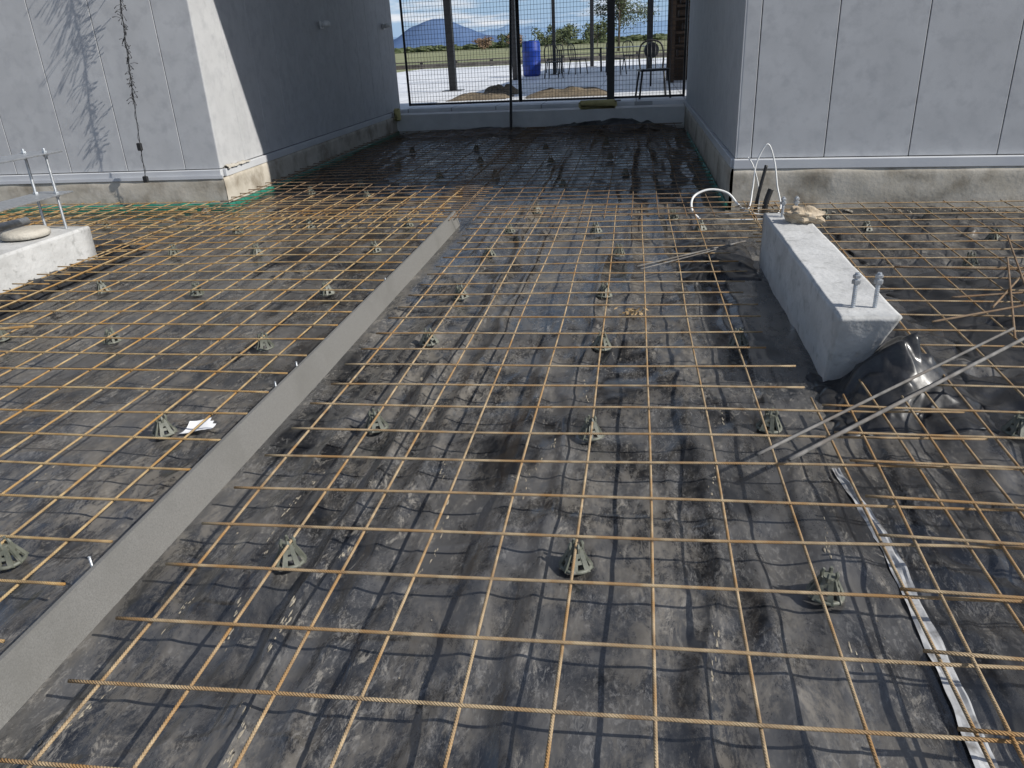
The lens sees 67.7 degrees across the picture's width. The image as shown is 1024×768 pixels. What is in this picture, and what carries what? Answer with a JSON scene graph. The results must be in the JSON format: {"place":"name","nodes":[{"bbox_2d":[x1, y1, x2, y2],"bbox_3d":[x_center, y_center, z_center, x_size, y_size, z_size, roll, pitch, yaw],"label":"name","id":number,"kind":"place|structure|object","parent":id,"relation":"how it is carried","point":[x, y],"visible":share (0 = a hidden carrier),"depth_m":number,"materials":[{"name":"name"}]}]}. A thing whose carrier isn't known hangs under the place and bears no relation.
{"place":"outdoors","nodes":[
{"label":"outdoors","id":0,"kind":"place"},
{"bbox_2d":[0,0,401,214],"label":"building","id":1,"kind":"structure","parent":0,"point":[238,97],"depth_m":7.39,"materials":[{"name":"concrete"}]},
{"bbox_2d":[112,0,148,182],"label":"string light","id":2,"kind":"object","parent":1,"relation":"hanging from","point":[145,178],"visible":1,"depth_m":6.86,"materials":[{"name":"black rubber"}]},
{"bbox_2d":[394,108,400,120],"bbox_3d":[-1.955,-4.591,13.004,0.100,0.200,0.100,1,24,9],"label":"yellow block","id":3,"kind":"object","parent":1,"relation":"attached to","point":[397,115],"depth_m":12.96,"materials":[{"name":"plastic"}]},
{"bbox_2d":[393,19,500,47],"bbox_3d":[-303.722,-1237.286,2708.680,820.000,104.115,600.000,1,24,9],"label":"hill","id":4,"kind":"structure","parent":0,"point":[458,41],"depth_m":2536.41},
{"bbox_2d":[0,128,1023,767],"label":"ground membrane","id":5,"kind":"object","parent":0,"point":[116,726],"visible":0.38,"depth_m":2.33,"materials":[{"name":"black plastic"}]},
{"bbox_2d":[0,536,28,570],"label":"bar chair","id":6,"kind":"object","parent":5,"relation":"on","point":[8,548],"visible":1,"depth_m":2.19,"materials":[{"name":"plastic"}]},
{"bbox_2d":[0,148,97,292],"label":"concrete plinth","id":7,"kind":"structure","parent":5,"relation":"on","point":[25,261],"depth_m":5.11,"materials":[{"name":"concrete"}]},
{"bbox_2d":[0,225,50,240],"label":"concrete disc","id":8,"kind":"object","parent":7,"relation":"on","point":[24,233],"visible":1,"depth_m":5.08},
{"bbox_2d":[0,251,147,319],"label":"plastic sheet","id":9,"kind":"object","parent":5,"relation":"on","point":[38,296],"visible":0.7,"depth_m":4.89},
{"bbox_2d":[96,279,110,293],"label":"bar chair","id":10,"kind":"object","parent":5,"relation":"on","point":[101,285],"visible":0.76,"depth_m":4.80,"materials":[{"name":"plastic"}]},
{"bbox_2d":[102,327,121,344],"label":"bar chair","id":11,"kind":"object","parent":5,"relation":"on","point":[107,333],"visible":0.85,"depth_m":3.90,"materials":[{"name":"plastic"}]},
{"bbox_2d":[93,239,144,256],"bbox_3d":[-3.226,-1.016,5.801,0.786,0.144,0.365,1,24,9],"label":"plastic sheet","id":12,"kind":"object","parent":5,"relation":"on","point":[99,242],"visible":0.2,"depth_m":5.72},
{"bbox_2d":[151,414,176,436],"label":"bar chair","id":13,"kind":"object","parent":5,"relation":"on","point":[162,425],"visible":0.96,"depth_m":2.90,"materials":[{"name":"plastic"}]},
{"bbox_2d":[189,281,204,295],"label":"bar chair","id":14,"kind":"object","parent":5,"relation":"on","point":[193,293],"visible":0.87,"depth_m":4.64,"materials":[{"name":"plastic"}]},
{"bbox_2d":[179,417,215,433],"bbox_3d":[-1.222,0.166,2.982,0.135,0.022,0.085,-5,31,-4],"label":"paper scrap","id":15,"kind":"object","parent":5,"relation":"on","point":[207,424],"visible":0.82,"depth_m":2.99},
{"bbox_2d":[0,210,447,642],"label":"rebar mesh","id":16,"kind":"object","parent":5,"relation":"on","point":[52,554],"visible":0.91,"depth_m":3.91,"materials":[{"name":"metal"}]},
{"bbox_2d":[0,325,33,329],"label":"steel bar","id":17,"kind":"object","parent":16,"relation":"on","point":[17,327],"visible":1,"depth_m":3.92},
{"bbox_2d":[0,211,459,729],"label":"expansion joint strip","id":18,"kind":"object","parent":5,"relation":"on","point":[37,653],"visible":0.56,"depth_m":2.30,"materials":[{"name":"plastic"}]},
{"bbox_2d":[250,243,262,254],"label":"bar chair","id":19,"kind":"object","parent":5,"relation":"on","point":[253,251],"visible":0.83,"depth_m":5.54,"materials":[{"name":"plastic"}]},
{"bbox_2d":[255,332,274,350],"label":"bar chair","id":20,"kind":"object","parent":5,"relation":"on","point":[261,345],"visible":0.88,"depth_m":3.71,"materials":[{"name":"plastic"}]},
{"bbox_2d":[273,535,306,567],"bbox_3d":[-0.625,0.464,2.134,0.097,0.078,0.096,7,22,23],"label":"bar chair","id":21,"kind":"object","parent":5,"relation":"on","point":[294,550],"visible":0.81,"depth_m":2.12,"materials":[{"name":"plastic"}]},
{"bbox_2d":[319,281,334,295],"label":"bar chair","id":22,"kind":"object","parent":5,"relation":"on","point":[328,293],"visible":0.82,"depth_m":4.51,"materials":[{"name":"plastic"}]},
{"bbox_2d":[175,127,542,221],"bbox_3d":[-1.151,-2.764,9.370,2.697,0.027,7.000,1,24,9],"label":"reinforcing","id":23,"kind":"object","parent":5,"relation":"on","point":[443,135],"visible":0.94,"depth_m":8.33,"materials":[{"name":"metal"}]},
{"bbox_2d":[187,191,461,229],"bbox_3d":[-1.490,-1.490,6.483,2.022,0.025,1.454,1,24,9],"label":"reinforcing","id":24,"kind":"object","parent":23,"relation":"on","point":[300,223],"visible":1,"depth_m":6.35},
{"bbox_2d":[364,408,388,432],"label":"bar chair","id":25,"kind":"object","parent":5,"relation":"on","point":[380,421],"visible":0.77,"depth_m":2.85,"materials":[{"name":"plastic"}]},
{"bbox_2d":[419,327,438,346],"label":"bar chair","id":26,"kind":"object","parent":5,"relation":"on","point":[433,340],"visible":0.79,"depth_m":3.66,"materials":[{"name":"plastic"}]},
{"bbox_2d":[7,295,863,767],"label":"dried mud","id":27,"kind":"structure","parent":5,"relation":"on","point":[293,599],"depth_m":1.93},
{"bbox_2d":[452,284,468,299],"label":"bar chair","id":28,"kind":"object","parent":5,"relation":"on","point":[458,290],"visible":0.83,"depth_m":4.32,"materials":[{"name":"plastic"}]},
{"bbox_2d":[509,0,511,128],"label":"fence post","id":29,"kind":"object","parent":5,"relation":"on","point":[510,50],"visible":0.97,"depth_m":12.41,"materials":[{"name":"black metal"}]},
{"bbox_2d":[399,118,676,138],"bbox_3d":[0.386,-4.234,12.560,4.705,0.216,0.704,1,24,9],"label":"plastic sheet","id":30,"kind":"object","parent":5,"relation":"on","point":[615,123],"visible":0.62,"depth_m":12.34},
{"bbox_2d":[397,104,684,133],"bbox_3d":[0.394,-4.434,12.893,4.932,0.380,0.494,3,24,13],"label":"slab step","id":31,"kind":"object","parent":5,"relation":"on","point":[668,114],"visible":0.61,"depth_m":12.68,"materials":[{"name":"concrete"}]},
{"bbox_2d":[399,0,520,105],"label":"fence","id":32,"kind":"object","parent":31,"relation":"on","point":[433,61],"visible":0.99,"depth_m":13.32,"materials":[{"name":"black metal"}]},
{"bbox_2d":[578,99,616,109],"bbox_3d":[1.395,-4.553,12.415,0.620,0.130,0.220,-1,24,5],"label":"yellow block","id":33,"kind":"object","parent":31,"relation":"on","point":[598,104],"depth_m":12.32,"materials":[{"name":"plastic"}]},
{"bbox_2d":[414,122,728,220],"bbox_3d":[0.924,-2.675,8.902,2.444,0.026,7.000,1,24,9],"label":"rebar mesh","id":34,"kind":"object","parent":5,"relation":"on","point":[613,166],"visible":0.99,"depth_m":7.76,"materials":[{"name":"metal"}]},
{"bbox_2d":[558,538,593,574],"bbox_3d":[0.172,0.458,2.056,0.097,0.078,0.097,9,23,27],"label":"bar chair","id":35,"kind":"object","parent":5,"relation":"on","point":[584,561],"visible":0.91,"depth_m":2.04,"materials":[{"name":"plastic"}]},
{"bbox_2d":[578,415,604,441],"bbox_3d":[0.282,0.152,2.732,0.096,0.078,0.096,7,22,27],"label":"bar chair","id":36,"kind":"object","parent":5,"relation":"on","point":[585,428],"visible":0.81,"depth_m":2.71,"materials":[{"name":"plastic"}]},
{"bbox_2d":[0,200,1023,767],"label":"rebar mesh","id":37,"kind":"object","parent":36,"relation":"on","point":[866,732],"visible":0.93,"depth_m":2.12,"materials":[{"name":"metal"}]},
{"bbox_2d":[640,244,733,269],"bbox_3d":[1.064,-0.765,4.577,0.786,0.012,0.008,-18,28,-30],"label":"steel bar","id":38,"kind":"object","parent":37,"relation":"on","point":[686,257],"visible":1,"depth_m":4.56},
{"bbox_2d":[636,240,745,266],"bbox_3d":[1.105,-0.797,4.645,0.887,0.014,0.010,-16,27,-27],"label":"steel bar","id":39,"kind":"object","parent":37,"relation":"on","point":[690,253],"visible":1,"depth_m":4.62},
{"bbox_2d":[591,331,610,350],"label":"bar chair","id":40,"kind":"object","parent":5,"relation":"on","point":[605,341],"visible":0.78,"depth_m":3.51,"materials":[{"name":"plastic"}]},
{"bbox_2d":[595,282,612,297],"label":"bar chair","id":41,"kind":"object","parent":5,"relation":"on","point":[603,288],"visible":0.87,"depth_m":4.22,"materials":[{"name":"plastic"}]},
{"bbox_2d":[612,243,624,256],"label":"bar chair","id":42,"kind":"object","parent":5,"relation":"on","point":[617,250],"visible":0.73,"depth_m":5.01,"materials":[{"name":"plastic"}]},
{"bbox_2d":[614,307,650,315],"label":"leaf litter","id":43,"kind":"object","parent":5,"relation":"on","point":[630,311],"visible":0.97,"depth_m":3.92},
{"bbox_2d":[672,239,761,283],"bbox_3d":[1.286,-0.814,4.862,0.501,0.089,0.980,1,24,9],"label":"plastic sheet","id":44,"kind":"object","parent":5,"relation":"on","point":[740,252],"visible":0.69,"depth_m":4.66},
{"bbox_2d":[690,188,762,218],"bbox_3d":[1.686,-1.399,5.918,0.596,0.206,0.223,1,24,9],"label":"conduit","id":45,"kind":"object","parent":5,"relation":"on","point":[714,189],"visible":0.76,"depth_m":5.97,"materials":[{"name":"white plastic"}]},
{"bbox_2d":[728,328,748,346],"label":"bar chair","id":46,"kind":"object","parent":5,"relation":"on","point":[739,337],"visible":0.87,"depth_m":3.46,"materials":[{"name":"plastic"}]},
{"bbox_2d":[716,143,781,219],"bbox_3d":[1.794,-1.523,5.759,0.514,0.515,0.366,1,24,9],"label":"conduit","id":47,"kind":"object","parent":5,"relation":"on","point":[769,145],"visible":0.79,"depth_m":5.85,"materials":[{"name":"white plastic"}]},
{"bbox_2d":[753,165,767,216],"bbox_3d":[1.921,-1.491,5.899,0.089,0.393,0.029,-7,24,-8],"label":"conduit","id":48,"kind":"object","parent":5,"relation":"on","point":[761,184],"visible":0.83,"depth_m":5.88,"materials":[{"name":"black plastic"}]},
{"bbox_2d":[761,188,773,216],"bbox_3d":[1.966,-1.391,5.875,0.084,0.229,0.046,-5,24,-4],"label":"conduit","id":49,"kind":"object","parent":5,"relation":"on","point":[769,192],"visible":0.77,"depth_m":5.85,"materials":[{"name":"black plastic"}]},
{"bbox_2d":[755,407,781,433],"bbox_3d":[0.922,0.124,2.721,0.096,0.078,0.096,-6,27,-15],"label":"bar chair","id":50,"kind":"object","parent":5,"relation":"on","point":[771,420],"visible":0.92,"depth_m":2.70,"materials":[{"name":"plastic"}]},
{"bbox_2d":[806,566,844,606],"bbox_3d":[0.787,0.494,1.901,0.096,0.078,0.096,-7,27,-14],"label":"bar chair","id":51,"kind":"object","parent":5,"relation":"on","point":[829,580],"visible":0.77,"depth_m":1.88,"materials":[{"name":"plastic"}]},
{"bbox_2d":[738,199,1023,765],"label":"rebar mesh","id":52,"kind":"object","parent":51,"relation":"on","point":[971,656],"visible":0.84,"depth_m":2.68,"materials":[{"name":"metal"}]},
{"bbox_2d":[756,327,1014,455],"bbox_3d":[1.420,-0.006,2.764,1.599,0.040,0.011,-18,28,-30],"label":"steel bar","id":53,"kind":"object","parent":52,"relation":"on","point":[870,398],"visible":1,"depth_m":2.67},
{"bbox_2d":[787,337,1023,461],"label":"steel bar","id":54,"kind":"object","parent":52,"relation":"on","point":[867,419],"visible":1,"depth_m":2.61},
{"bbox_2d":[894,266,1023,270],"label":"steel bar","id":55,"kind":"object","parent":52,"relation":"on","point":[956,268],"visible":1,"depth_m":4.04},
{"bbox_2d":[932,304,1023,322],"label":"steel bar","id":56,"kind":"object","parent":52,"relation":"on","point":[972,314],"visible":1,"depth_m":3.39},
{"bbox_2d":[951,291,1023,297],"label":"steel bar","id":57,"kind":"object","parent":52,"relation":"on","point":[993,294],"visible":1,"depth_m":3.63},
{"bbox_2d":[991,272,1023,307],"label":"steel bar","id":58,"kind":"object","parent":52,"relation":"on","point":[1004,294],"visible":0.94,"depth_m":3.63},
{"bbox_2d":[1006,256,1015,338],"bbox_3d":[2.372,-0.437,3.628,0.010,0.030,1.282,10,27,27],"label":"steel bar","id":59,"kind":"object","parent":52,"relation":"on","point":[1011,303],"visible":0.98,"depth_m":3.53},
{"bbox_2d":[1006,235,1023,284],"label":"steel bar","id":60,"kind":"object","parent":52,"relation":"on","point":[1017,264],"visible":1,"depth_m":4.07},
{"bbox_2d":[759,196,901,381],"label":"concrete plinth","id":61,"kind":"structure","parent":5,"relation":"on","point":[844,316],"depth_m":3.30,"materials":[{"name":"concrete"}]},
{"bbox_2d":[783,205,825,223],"bbox_3d":[1.651,-0.954,4.314,0.171,0.117,0.196,-18,28,-31],"label":"rock","id":62,"kind":"object","parent":61,"relation":"on","point":[803,214],"visible":0.92,"depth_m":4.27,"materials":[{"name":"stone"}]},
{"bbox_2d":[876,320,925,352],"bbox_3d":[1.767,-0.432,3.900,0.247,0.144,1.886,1,24,9],"label":"plastic sheet","id":63,"kind":"object","parent":5,"relation":"on","point":[892,334],"visible":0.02,"depth_m":3.35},
{"bbox_2d":[805,332,999,436],"bbox_3d":[1.463,-0.040,2.864,0.592,0.292,0.567,1,24,9],"label":"plastic sheet","id":64,"kind":"object","parent":5,"relation":"on","point":[891,362],"visible":0.81,"depth_m":2.82,"materials":[{"name":"plastic"}]},
{"bbox_2d":[832,468,998,767],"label":"plastic strip","id":65,"kind":"object","parent":5,"relation":"on","point":[977,756],"visible":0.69,"depth_m":1.78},
{"bbox_2d":[824,211,1023,265],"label":"plastic sheet","id":66,"kind":"object","parent":5,"relation":"on","point":[924,245],"visible":0.63,"depth_m":5.07,"materials":[{"name":"plastic"}]},
{"bbox_2d":[985,228,999,239],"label":"bar chair","id":67,"kind":"object","parent":66,"relation":"on","point":[989,236],"visible":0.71,"depth_m":4.91,"materials":[{"name":"plastic"}]},
{"bbox_2d":[882,272,1023,369],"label":"plastic sheet","id":68,"kind":"object","parent":5,"relation":"on","point":[1011,357],"visible":0.74,"depth_m":3.77,"materials":[{"name":"plastic"}]},
{"bbox_2d":[961,251,979,266],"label":"bar chair","id":69,"kind":"object","parent":5,"relation":"on","point":[973,262],"visible":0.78,"depth_m":4.44,"materials":[{"name":"plastic"}]},
{"bbox_2d":[958,372,1023,463],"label":"plastic sheet","id":70,"kind":"object","parent":5,"relation":"on","point":[1001,399],"visible":0.73,"depth_m":2.90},
{"bbox_2d":[1001,414,1023,436],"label":"bar chair","id":71,"kind":"object","parent":70,"relation":"on","point":[1012,424],"visible":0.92,"depth_m":2.59,"materials":[{"name":"plastic"}]},
{"bbox_3d":[-5.906,-1.356,6.793,2.399,0.026,1.600,1,24,9],"label":"reinforcing mesh","id":72,"kind":"object","parent":5,"relation":"on","visible":0},
{"bbox_2d":[0,206,241,307],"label":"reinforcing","id":73,"kind":"object","parent":72,"relation":"on","point":[31,283],"visible":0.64,"depth_m":6.21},
{"bbox_2d":[0,217,29,231],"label":"steel tube","id":74,"kind":"object","parent":73,"relation":"on","point":[19,222],"visible":1,"depth_m":5.72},
{"bbox_2d":[0,200,219,229],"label":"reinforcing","id":75,"kind":"object","parent":73,"relation":"on","point":[123,226],"visible":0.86,"depth_m":6.83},
{"bbox_2d":[389,0,667,36],"label":"sky","id":76,"kind":"structure","parent":0,"point":[394,4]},
{"bbox_2d":[393,20,667,40],"bbox_3d":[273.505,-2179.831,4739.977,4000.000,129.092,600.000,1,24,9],"label":"mountain range","id":77,"kind":"structure","parent":0,"point":[627,30],"depth_m":4572.71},
{"bbox_2d":[395,40,666,72],"bbox_3d":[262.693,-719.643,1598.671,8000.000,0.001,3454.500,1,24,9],"label":"field","id":78,"kind":"structure","parent":0,"point":[399,57],"depth_m":148.26,"materials":[{"name":"green plant"}]},
{"bbox_2d":[477,36,493,49],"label":"shrub","id":79,"kind":"object","parent":78,"relation":"on","point":[486,44],"visible":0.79,"depth_m":212.72,"materials":[{"name":"green plant"}]},
{"bbox_2d":[495,33,508,50],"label":"shrub","id":80,"kind":"object","parent":78,"relation":"on","point":[503,41],"visible":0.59,"depth_m":276.75,"materials":[{"name":"green plant"}]},
{"bbox_2d":[394,33,666,53],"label":"distant trees","id":81,"kind":"object","parent":78,"relation":"on","point":[657,36],"visible":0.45,"depth_m":995.22,"materials":[{"name":"green plant"}]},
{"bbox_2d":[531,24,551,43],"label":"shrub","id":82,"kind":"object","parent":78,"relation":"on","point":[546,38],"visible":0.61,"depth_m":182.40,"materials":[{"name":"green plant"}]},
{"bbox_2d":[547,27,574,48],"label":"shrub","id":83,"kind":"object","parent":78,"relation":"on","point":[565,35],"visible":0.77,"depth_m":163.83,"materials":[{"name":"green plant"}]},
{"bbox_2d":[556,23,579,46],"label":"shrub","id":84,"kind":"object","parent":78,"relation":"on","point":[575,30],"visible":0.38,"depth_m":299.05,"materials":[{"name":"green plant"}]},
{"bbox_2d":[582,18,606,40],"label":"shrub","id":85,"kind":"object","parent":78,"relation":"on","point":[596,25],"visible":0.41,"depth_m":270.40,"materials":[{"name":"green plant"}]},
{"bbox_2d":[581,23,615,47],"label":"shrub","id":86,"kind":"object","parent":78,"relation":"on","point":[586,35],"visible":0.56,"depth_m":172.17,"materials":[{"name":"green plant"}]},
{"bbox_2d":[582,0,659,50],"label":"gum tree","id":87,"kind":"object","parent":78,"relation":"on","point":[619,8],"visible":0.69,"depth_m":105.61,"materials":[{"name":"green plant"}]},
{"bbox_2d":[48,208,1021,755],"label":"gravel","id":88,"kind":"structure","parent":0,"point":[832,212],"depth_m":5.80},
{"bbox_2d":[397,57,686,112],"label":"paved slab","id":89,"kind":"structure","parent":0,"point":[532,84],"depth_m":19.18,"materials":[{"name":"concrete"}]},
{"bbox_2d":[442,0,464,91],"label":"pavilion column","id":90,"kind":"structure","parent":89,"relation":"on","point":[452,74],"depth_m":18.45,"materials":[{"name":"black metal"}]},
{"bbox_2d":[449,91,512,100],"bbox_3d":[-0.616,-5.847,15.431,1.297,0.118,1.291,1,24,9],"label":"sand pile","id":91,"kind":"object","parent":89,"relation":"on","point":[496,94],"visible":0.87,"depth_m":15.12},
{"bbox_2d":[484,84,518,93],"bbox_3d":[-0.237,-6.370,16.462,0.851,0.204,0.920,1,24,9],"label":"gravel pile","id":92,"kind":"object","parent":89,"relation":"on","point":[490,88],"visible":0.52,"depth_m":16.29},
{"bbox_2d":[508,0,517,80],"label":"pavilion column","id":93,"kind":"structure","parent":89,"relation":"on","point":[514,54],"depth_m":22.69,"materials":[{"name":"black metal"}]},
{"bbox_2d":[522,40,540,76],"bbox_3d":[0.640,-10.676,25.029,0.630,1.069,0.627,1,24,9],"label":"blue barrel","id":94,"kind":"object","parent":89,"relation":"on","point":[530,52],"visible":0.83,"depth_m":24.81,"materials":[{"name":"plastic"}]},
{"bbox_2d":[544,44,563,78],"bbox_3d":[1.227,-9.588,22.670,0.476,0.938,0.534,-8,24,-12],"label":"cafe chair","id":95,"kind":"object","parent":89,"relation":"on","point":[553,61],"visible":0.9,"depth_m":22.72,"materials":[{"name":"black metal"}]},
{"bbox_2d":[550,0,557,74],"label":"pavilion column","id":96,"kind":"structure","parent":89,"relation":"on","point":[553,39],"depth_m":25.07,"materials":[{"name":"black metal"}]},
{"bbox_2d":[525,86,606,98],"bbox_3d":[1.111,-5.833,15.150,1.684,0.156,1.571,1,24,9],"label":"sand pile","id":97,"kind":"object","parent":89,"relation":"on","point":[561,93],"visible":0.77,"depth_m":14.77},
{"bbox_2d":[568,43,587,74],"bbox_3d":[2.128,-10.584,24.814,0.534,0.938,0.476,-14,26,-24],"label":"cafe chair","id":98,"kind":"object","parent":89,"relation":"on","point":[572,57],"visible":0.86,"depth_m":24.71,"materials":[{"name":"black metal"}]},
{"bbox_2d":[558,47,602,73],"bbox_3d":[2.342,-11.035,26.030,1.500,0.756,0.750,1,24,9],"label":"table","id":99,"kind":"object","parent":89,"relation":"on","point":[578,49],"visible":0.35,"depth_m":25.89,"materials":[{"name":"black metal"}]},
{"bbox_2d":[587,0,596,66],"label":"pavilion column","id":100,"kind":"structure","parent":89,"relation":"on","point":[592,35],"depth_m":31.40,"materials":[{"name":"black metal"}]},
{"bbox_2d":[607,0,620,100],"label":"fence post","id":101,"kind":"object","parent":89,"relation":"on","point":[610,47],"visible":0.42,"depth_m":12.64,"materials":[{"name":"black metal"}]},
{"bbox_2d":[516,0,606,101],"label":"fence","id":102,"kind":"object","parent":101,"relation":"attached to","point":[548,69],"visible":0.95,"depth_m":12.97,"materials":[{"name":"black metal"}]},
{"bbox_2d":[614,0,688,98],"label":"fence","id":103,"kind":"object","parent":101,"relation":"attached to","point":[667,59],"visible":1,"depth_m":12.60,"materials":[{"name":"black metal"}]},
{"bbox_2d":[622,40,637,69],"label":"cafe chair","id":104,"kind":"object","parent":89,"relation":"on","point":[629,55],"visible":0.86,"depth_m":26.66,"materials":[{"name":"black metal"}]},
{"bbox_2d":[646,0,653,68],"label":"pavilion column","id":105,"kind":"structure","parent":89,"relation":"on","point":[649,20],"depth_m":25.20,"materials":[{"name":"black metal"}]},
{"bbox_2d":[644,42,658,85],"bbox_3d":[2.986,-6.867,16.379,0.320,0.880,0.200,1,24,9],"label":"round speaker","id":106,"kind":"object","parent":89,"relation":"on","point":[653,48],"visible":0.65,"depth_m":16.20},
{"bbox_2d":[635,39,670,98],"bbox_3d":[2.425,-5.415,13.098,0.564,0.939,0.534,-3,24,1],"label":"cafe chair","id":107,"kind":"object","parent":89,"relation":"on","point":[639,70],"visible":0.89,"depth_m":13.16,"materials":[{"name":"black metal"}]},
{"bbox_2d":[669,0,689,82],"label":"timber rack","id":108,"kind":"object","parent":89,"relation":"on","point":[681,13],"visible":0.27,"depth_m":17.19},
{"bbox_2d":[666,0,689,80],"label":"timber wall","id":109,"kind":"structure","parent":0,"point":[678,64],"depth_m":18.08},
{"bbox_2d":[684,0,1023,210],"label":"building","id":110,"kind":"structure","parent":0,"point":[849,101],"depth_m":5.81,"materials":[{"name":"concrete"}]},
{"label":"ground","id":111,"kind":"structure","parent":0,"visible":0},
{"bbox_2d":[396,50,666,69],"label":"wall","id":112,"kind":"structure","parent":111,"relation":"on","point":[491,62],"depth_m":42.27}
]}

